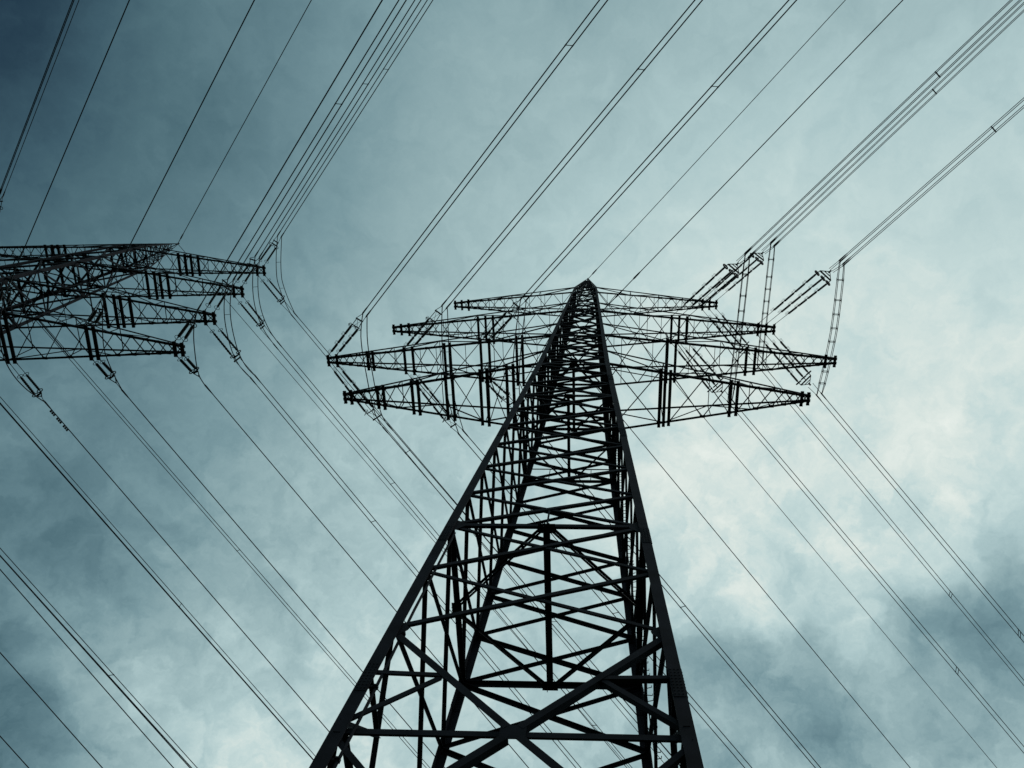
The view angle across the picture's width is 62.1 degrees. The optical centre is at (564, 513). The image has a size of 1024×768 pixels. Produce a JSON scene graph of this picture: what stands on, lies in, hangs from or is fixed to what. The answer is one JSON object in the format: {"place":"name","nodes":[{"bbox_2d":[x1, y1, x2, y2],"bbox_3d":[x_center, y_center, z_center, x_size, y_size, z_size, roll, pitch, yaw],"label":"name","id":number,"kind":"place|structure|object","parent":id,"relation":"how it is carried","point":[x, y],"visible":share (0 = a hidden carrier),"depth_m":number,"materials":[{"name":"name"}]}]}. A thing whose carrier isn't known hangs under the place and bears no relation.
{"place":"outdoors","nodes":[
{"label":"outdoors","id":0,"kind":"place"},
{"bbox_2d":[0,0,1023,767],"label":"sky","id":1,"kind":"structure","parent":0,"point":[928,373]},
{"bbox_3d":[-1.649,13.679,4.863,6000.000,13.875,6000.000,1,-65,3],"label":"ground","id":2,"kind":"structure","parent":0,"visible":0},
{"bbox_2d":[0,243,265,363],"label":"transmission tower","id":3,"kind":"structure","parent":2,"relation":"on","point":[60,262],"depth_m":62.73,"materials":[{"name":"metal"}]},
{"bbox_2d":[0,188,5,209],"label":"insulator string","id":4,"kind":"object","parent":3,"relation":"attached to","point":[2,197],"visible":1,"depth_m":69.80,"materials":[{"name":"brown ceramic"}]},
{"bbox_2d":[1,0,78,189],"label":"conductor bundle","id":5,"kind":"object","parent":4,"relation":"hanging from","point":[50,60],"visible":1,"depth_m":64.33,"materials":[{"name":"black metal"}]},
{"bbox_2d":[0,274,13,309],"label":"insulator string","id":6,"kind":"object","parent":3,"relation":"attached to","point":[8,295],"visible":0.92,"depth_m":48.38,"materials":[{"name":"brown ceramic"}]},
{"bbox_2d":[13,0,129,273],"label":"conductor cable","id":7,"kind":"object","parent":6,"relation":"attached to","point":[73,132],"visible":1,"depth_m":42.11,"materials":[{"name":"black metal"}]},
{"bbox_2d":[0,274,33,316],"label":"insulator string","id":8,"kind":"object","parent":3,"relation":"attached to","point":[15,292],"visible":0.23,"depth_m":73.66,"materials":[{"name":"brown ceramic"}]},
{"bbox_2d":[35,315,429,767],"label":"conductor bundle","id":9,"kind":"object","parent":8,"relation":"hanging from","point":[222,529],"visible":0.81,"depth_m":75.02,"materials":[{"name":"black metal"}]},
{"bbox_2d":[10,363,51,409],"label":"insulator string","id":10,"kind":"object","parent":3,"relation":"attached to","point":[29,387],"visible":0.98,"depth_m":50.55,"materials":[{"name":"brown ceramic"}]},
{"bbox_2d":[0,282,44,401],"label":"jumper loop","id":11,"kind":"object","parent":10,"relation":"hanging from","point":[2,351],"visible":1,"depth_m":47.48,"materials":[{"name":"black metal"}]},
{"bbox_2d":[49,410,328,731],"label":"conductor cable","id":12,"kind":"object","parent":10,"relation":"attached to","point":[59,420],"visible":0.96,"depth_m":51.13,"materials":[{"name":"black metal"}]},
{"bbox_2d":[85,290,107,325],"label":"insulator string","id":13,"kind":"object","parent":3,"relation":"attached to","point":[93,314],"visible":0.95,"depth_m":48.74,"materials":[{"name":"brown ceramic"}]},
{"bbox_2d":[102,297,121,389],"bbox_3d":[-26.146,-9.546,48.642,0.062,1.069,5.532,3,-65,2],"label":"jumper loop","id":14,"kind":"object","parent":13,"relation":"hanging from","point":[103,344],"visible":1,"depth_m":48.08,"materials":[{"name":"black metal"}]},
{"bbox_2d":[107,0,254,289],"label":"conductor cable","id":15,"kind":"object","parent":13,"relation":"attached to","point":[183,140],"visible":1,"depth_m":41.94,"materials":[{"name":"black metal"}]},
{"bbox_2d":[93,360,128,398],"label":"insulator string","id":16,"kind":"object","parent":3,"relation":"attached to","point":[105,365],"visible":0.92,"depth_m":50.21,"materials":[{"name":"brown ceramic"}]},
{"bbox_2d":[129,398,444,767],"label":"conductor cable","id":17,"kind":"object","parent":16,"relation":"attached to","point":[267,560],"visible":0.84,"depth_m":50.84,"materials":[{"name":"black metal"}]},
{"bbox_2d":[175,303,201,342],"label":"insulator string","id":18,"kind":"object","parent":3,"relation":"attached to","point":[184,329],"visible":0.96,"depth_m":48.77,"materials":[{"name":"brown ceramic"}]},
{"bbox_2d":[201,0,382,302],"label":"conductor cable","id":19,"kind":"object","parent":18,"relation":"attached to","point":[295,145],"visible":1,"depth_m":41.54,"materials":[{"name":"black metal"}]},
{"bbox_2d":[177,356,211,393],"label":"insulator string","id":20,"kind":"object","parent":3,"relation":"attached to","point":[187,366],"visible":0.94,"depth_m":49.88,"materials":[{"name":"brown ceramic"}]},
{"bbox_2d":[193,310,205,385],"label":"jumper loop","id":21,"kind":"object","parent":20,"relation":"hanging from","point":[194,348],"visible":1,"depth_m":47.96,"materials":[{"name":"black metal"}]},
{"bbox_2d":[212,393,528,767],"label":"conductor cable","id":22,"kind":"object","parent":20,"relation":"attached to","point":[350,556],"visible":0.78,"depth_m":50.47,"materials":[{"name":"black metal"}]},
{"bbox_2d":[205,272,236,311],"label":"insulator string","id":23,"kind":"object","parent":3,"relation":"attached to","point":[214,296],"visible":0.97,"depth_m":55.57,"materials":[{"name":"brown ceramic"}]},
{"bbox_2d":[232,0,406,273],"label":"conductor bundle","id":24,"kind":"object","parent":23,"relation":"attached to","point":[319,130],"visible":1,"depth_m":48.39,"materials":[{"name":"black metal"}]},
{"bbox_2d":[207,325,260,384],"bbox_3d":[-22.226,-10.768,57.067,0.890,1.646,5.308,-39,-73,19],"label":"insulator string","id":25,"kind":"object","parent":3,"relation":"attached to","point":[222,344],"visible":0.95,"depth_m":57.06,"materials":[{"name":"brown ceramic"}]},
{"bbox_2d":[224,279,254,377],"bbox_3d":[-21.300,-11.805,55.165,0.461,2.196,6.574,-4,-65,5],"label":"jumper loop","id":26,"kind":"object","parent":25,"relation":"hanging from","point":[232,329],"visible":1,"depth_m":54.32,"materials":[{"name":"black metal"}]},
{"bbox_2d":[256,383,580,767],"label":"conductor bundle","id":27,"kind":"object","parent":25,"relation":"hanging from","point":[397,553],"visible":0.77,"depth_m":57.64,"materials":[{"name":"black metal"}]},
{"bbox_2d":[178,0,311,242],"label":"conductor cable","id":28,"kind":"object","parent":3,"relation":"attached to","point":[245,119],"visible":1,"depth_m":74.88,"materials":[{"name":"black metal"}]},
{"bbox_2d":[234,250,263,285],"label":"insulator string","id":29,"kind":"object","parent":3,"relation":"attached to","point":[244,270],"visible":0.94,"depth_m":63.66,"materials":[{"name":"brown ceramic"}]},
{"bbox_2d":[259,0,420,250],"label":"conductor bundle","id":30,"kind":"object","parent":29,"relation":"attached to","point":[340,119],"visible":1,"depth_m":56.19,"materials":[{"name":"black metal"}]},
{"bbox_2d":[236,298,282,349],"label":"insulator string","id":31,"kind":"object","parent":3,"relation":"attached to","point":[261,321],"visible":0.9,"depth_m":65.12,"materials":[{"name":"brown ceramic"}]},
{"bbox_2d":[252,256,277,343],"bbox_3d":[-22.503,-15.694,63.236,0.461,2.192,6.595,-4,-65,5],"label":"jumper loop","id":32,"kind":"object","parent":31,"relation":"hanging from","point":[259,300],"visible":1,"depth_m":62.44,"materials":[{"name":"black metal"}]},
{"bbox_2d":[279,348,631,767],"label":"conductor bundle","id":33,"kind":"object","parent":31,"relation":"hanging from","point":[429,530],"visible":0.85,"depth_m":65.82,"materials":[{"name":"black metal"}]},
{"bbox_2d":[257,230,284,264],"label":"insulator string","id":34,"kind":"object","parent":3,"relation":"attached to","point":[266,251],"visible":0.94,"depth_m":71.72,"materials":[{"name":"brown ceramic"}]},
{"bbox_2d":[281,0,432,231],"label":"conductor bundle","id":35,"kind":"object","parent":34,"relation":"attached to","point":[360,112],"visible":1,"depth_m":63.87,"materials":[{"name":"black metal"}]},
{"bbox_2d":[258,276,298,319],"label":"insulator string","id":36,"kind":"object","parent":3,"relation":"attached to","point":[272,284],"visible":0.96,"depth_m":73.27,"materials":[{"name":"brown ceramic"}]},
{"bbox_2d":[276,236,294,314],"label":"jumper loop","id":37,"kind":"object","parent":36,"relation":"hanging from","point":[281,274],"visible":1,"depth_m":70.63,"materials":[{"name":"black metal"}]},
{"bbox_2d":[296,319,679,765],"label":"conductor bundle","id":38,"kind":"object","parent":36,"relation":"attached to","point":[448,494],"visible":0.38,"depth_m":74.05,"materials":[{"name":"black metal"}]},
{"bbox_2d":[178,244,628,766],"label":"conductor cable","id":39,"kind":"object","parent":3,"relation":"attached to","point":[376,474],"visible":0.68,"depth_m":84.44,"materials":[{"name":"black metal"}]},
{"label":"insulator string","id":40,"kind":"object","parent":3,"relation":"hanging from","visible":0},
{"bbox_2d":[0,397,314,759],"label":"conductor bundle","id":41,"kind":"object","parent":40,"relation":"hanging from","point":[55,466],"visible":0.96,"depth_m":66.82,"materials":[{"name":"black metal"}]},
{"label":"insulator string","id":42,"kind":"object","parent":3,"relation":"hanging from","visible":0},
{"bbox_2d":[0,548,196,767],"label":"conductor bundle","id":43,"kind":"object","parent":42,"relation":"hanging from","point":[125,695],"visible":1,"depth_m":58.97,"materials":[{"name":"black metal"}]},
{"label":"insulator string","id":44,"kind":"object","parent":3,"relation":"hanging from","visible":0},
{"bbox_2d":[0,736,28,767],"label":"conductor cable","id":45,"kind":"object","parent":44,"relation":"attached to","point":[13,751],"visible":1,"depth_m":51.81,"materials":[{"name":"black metal"}]},
{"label":"insulator string","id":46,"kind":"object","parent":3,"relation":"hanging from","visible":0},
{"bbox_2d":[0,652,102,767],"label":"conductor cable","id":47,"kind":"object","parent":46,"relation":"attached to","point":[51,710],"visible":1,"depth_m":51.64,"materials":[{"name":"black metal"}]},
{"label":"insulator string","id":48,"kind":"object","parent":3,"relation":"hanging from","visible":0},
{"bbox_2d":[0,569,173,767],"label":"conductor cable","id":49,"kind":"object","parent":48,"relation":"attached to","point":[86,668],"visible":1,"depth_m":51.53,"materials":[{"name":"black metal"}]},
{"bbox_2d":[309,278,836,767],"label":"transmission tower","id":50,"kind":"structure","parent":2,"relation":"on","point":[677,718],"depth_m":29.66,"materials":[{"name":"metal"}]},
{"bbox_2d":[328,306,371,354],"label":"insulator string","id":51,"kind":"object","parent":50,"relation":"attached to","point":[343,336],"visible":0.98,"depth_m":54.20,"materials":[{"name":"brown ceramic"}]},
{"bbox_2d":[368,0,607,308],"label":"conductor bundle","id":52,"kind":"object","parent":51,"relation":"attached to","point":[494,147],"visible":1,"depth_m":45.95,"materials":[{"name":"black metal"}]},
{"bbox_2d":[330,366,393,433],"bbox_3d":[-13.403,-7.519,55.879,0.979,1.768,5.939,-36,-72,18],"label":"insulator string","id":53,"kind":"object","parent":50,"relation":"attached to","point":[366,411],"visible":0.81,"depth_m":55.83,"materials":[{"name":"brown ceramic"}]},
{"bbox_2d":[360,313,387,427],"bbox_3d":[-12.175,-8.846,53.902,0.458,1.649,7.551,-4,-65,5],"label":"jumper loop","id":54,"kind":"object","parent":53,"relation":"hanging from","point":[370,364],"visible":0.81,"depth_m":52.91,"materials":[{"name":"black metal"}]},
{"bbox_2d":[389,432,679,764],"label":"conductor bundle","id":55,"kind":"object","parent":53,"relation":"hanging from","point":[512,570],"visible":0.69,"depth_m":56.43,"materials":[{"name":"black metal"}]},
{"bbox_2d":[404,299,451,347],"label":"insulator string","id":56,"kind":"object","parent":50,"relation":"attached to","point":[419,330],"visible":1,"depth_m":53.81,"materials":[{"name":"brown ceramic"}]},
{"bbox_2d":[447,0,702,301],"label":"conductor bundle","id":57,"kind":"object","parent":56,"relation":"attached to","point":[637,69],"visible":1,"depth_m":45.77,"materials":[{"name":"black metal"}]},
{"bbox_2d":[408,374,468,440],"bbox_3d":[-8.345,-7.087,55.835,0.876,1.753,5.863,-36,-72,18],"label":"insulator string","id":58,"kind":"object","parent":50,"relation":"attached to","point":[437,400],"visible":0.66,"depth_m":55.81,"materials":[{"name":"brown ceramic"}]},
{"bbox_2d":[441,305,463,433],"bbox_3d":[-7.169,-8.673,53.379,0.461,2.314,8.430,-3,-65,4],"label":"jumper loop","id":59,"kind":"object","parent":58,"relation":"hanging from","point":[449,359],"visible":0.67,"depth_m":52.34,"materials":[{"name":"black metal"}]},
{"bbox_2d":[465,437,751,767],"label":"conductor bundle","id":60,"kind":"object","parent":58,"relation":"attached to","point":[623,618],"visible":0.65,"depth_m":56.54,"materials":[{"name":"black metal"}]},
{"bbox_2d":[484,380,517,414],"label":"insulator string","id":61,"kind":"object","parent":50,"relation":"attached to","point":[501,389],"visible":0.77,"depth_m":55.76,"materials":[{"name":"brown ceramic"}]},
{"bbox_2d":[513,299,526,413],"bbox_3d":[-2.805,-9.035,52.327,0.459,4.192,7.638,4,-65,1],"label":"jumper loop","id":62,"kind":"object","parent":61,"relation":"hanging from","point":[521,340],"visible":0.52,"depth_m":50.77,"materials":[{"name":"black metal"}]},
{"bbox_2d":[528,419,820,767],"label":"conductor bundle","id":63,"kind":"object","parent":61,"relation":"hanging from","point":[709,634],"visible":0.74,"depth_m":56.72,"materials":[{"name":"black metal"}]},
{"bbox_2d":[480,293,531,339],"bbox_3d":[-3.695,-12.326,53.362,4.969,1.343,0.880,-40,-73,19],"label":"insulator string","id":64,"kind":"object","parent":50,"relation":"attached to","point":[510,316],"visible":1,"depth_m":53.44,"materials":[{"name":"brown ceramic"}]},
{"bbox_2d":[526,0,796,293],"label":"conductor bundle","id":65,"kind":"object","parent":64,"relation":"attached to","point":[667,142],"visible":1,"depth_m":45.64,"materials":[{"name":"black metal"}]},
{"bbox_2d":[672,342,734,406],"bbox_3d":[10.531,-10.447,63.048,1.553,1.910,6.691,-36,-72,18],"label":"insulator string","id":66,"kind":"object","parent":50,"relation":"attached to","point":[696,362],"visible":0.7,"depth_m":63.04,"materials":[{"name":"brown ceramic"}]},
{"bbox_2d":[733,407,1023,752],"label":"conductor bundle","id":67,"kind":"object","parent":66,"relation":"attached to","point":[879,581],"visible":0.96,"depth_m":63.87,"materials":[{"name":"black metal"}]},
{"bbox_2d":[673,246,756,316],"bbox_3d":[10.573,-16.209,60.166,7.479,2.215,1.515,-40,-73,19],"label":"insulator string","id":68,"kind":"object","parent":50,"relation":"attached to","point":[725,266],"visible":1,"depth_m":59.87,"materials":[{"name":"brown ceramic"}]},
{"bbox_2d":[728,255,749,399],"bbox_3d":[12.454,-13.040,60.633,0.440,0.682,10.777,3,-65,2],"label":"jumper loop","id":69,"kind":"object","parent":68,"relation":"hanging from","point":[743,310],"visible":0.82,"depth_m":60.03,"materials":[{"name":"black metal"}]},
{"bbox_2d":[753,0,1021,249],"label":"conductor bundle","id":70,"kind":"object","parent":68,"relation":"attached to","point":[965,43],"visible":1,"depth_m":52.20,"materials":[{"name":"grey metal"}]},
{"bbox_2d":[588,0,844,278],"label":"conductor cable","id":71,"kind":"object","parent":50,"relation":"attached to","point":[719,136],"visible":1,"depth_m":73.27,"materials":[{"name":"black metal"}]},
{"bbox_2d":[703,309,765,369],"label":"insulator string","id":72,"kind":"object","parent":50,"relation":"attached to","point":[737,341],"visible":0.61,"depth_m":70.78,"materials":[{"name":"brown ceramic"}]},
{"bbox_2d":[762,371,1023,685],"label":"conductor bundle","id":73,"kind":"object","parent":72,"relation":"hanging from","point":[896,532],"visible":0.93,"depth_m":71.63,"materials":[{"name":"black metal"}]},
{"bbox_2d":[565,350,909,767],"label":"conductor cable","id":74,"kind":"object","parent":50,"relation":"attached to","point":[759,585],"visible":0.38,"depth_m":65.48,"materials":[{"name":"black metal"}]},
{"bbox_2d":[703,236,780,299],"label":"insulator string","id":75,"kind":"object","parent":50,"relation":"attached to","point":[756,258],"visible":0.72,"depth_m":68.00,"materials":[{"name":"brown ceramic"}]},
{"bbox_2d":[757,245,774,363],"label":"jumper loop","id":76,"kind":"object","parent":75,"relation":"hanging from","point":[767,276],"visible":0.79,"depth_m":68.31,"materials":[{"name":"black metal"}]},
{"bbox_2d":[778,2,1023,239],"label":"conductor bundle","id":77,"kind":"object","parent":75,"relation":"hanging from","point":[904,117],"visible":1,"depth_m":60.04,"materials":[{"name":"grey metal"}]},
{"bbox_2d":[603,0,902,309],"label":"conductor cable","id":78,"kind":"object","parent":50,"relation":"attached to","point":[617,295],"visible":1,"depth_m":54.94,"materials":[{"name":"black metal"}]},
{"bbox_2d":[758,336,827,402],"bbox_3d":[16.956,-10.853,62.521,1.468,1.930,6.859,-38,-72,18],"label":"insulator string","id":79,"kind":"object","parent":50,"relation":"attached to","point":[789,361],"visible":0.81,"depth_m":62.51,"materials":[{"name":"brown ceramic"}]},
{"bbox_2d":[823,401,1023,641],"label":"conductor bundle","id":80,"kind":"object","parent":79,"relation":"attached to","point":[924,523],"visible":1,"depth_m":63.09,"materials":[{"name":"black metal"}]},
{"bbox_2d":[597,290,996,767],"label":"conductor cable","id":81,"kind":"object","parent":50,"relation":"attached to","point":[814,549],"visible":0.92,"depth_m":84.70,"materials":[{"name":"black metal"}]},
{"bbox_2d":[759,252,851,323],"bbox_3d":[16.962,-15.704,60.069,7.602,2.236,1.591,-40,-73,19],"label":"insulator string","id":82,"kind":"object","parent":50,"relation":"attached to","point":[815,284],"visible":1,"depth_m":59.70,"materials":[{"name":"brown ceramic"}]},
{"bbox_2d":[817,262,844,393],"bbox_3d":[18.926,-12.843,60.014,0.440,1.217,9.749,3,-65,2],"label":"jumper loop","id":83,"kind":"object","parent":82,"relation":"hanging from","point":[833,342],"visible":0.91,"depth_m":59.33,"materials":[{"name":"black metal"}]},
{"bbox_2d":[849,98,1023,257],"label":"conductor bundle","id":84,"kind":"object","parent":82,"relation":"hanging from","point":[991,127],"visible":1,"depth_m":54.21,"materials":[{"name":"black metal"}]}
]}

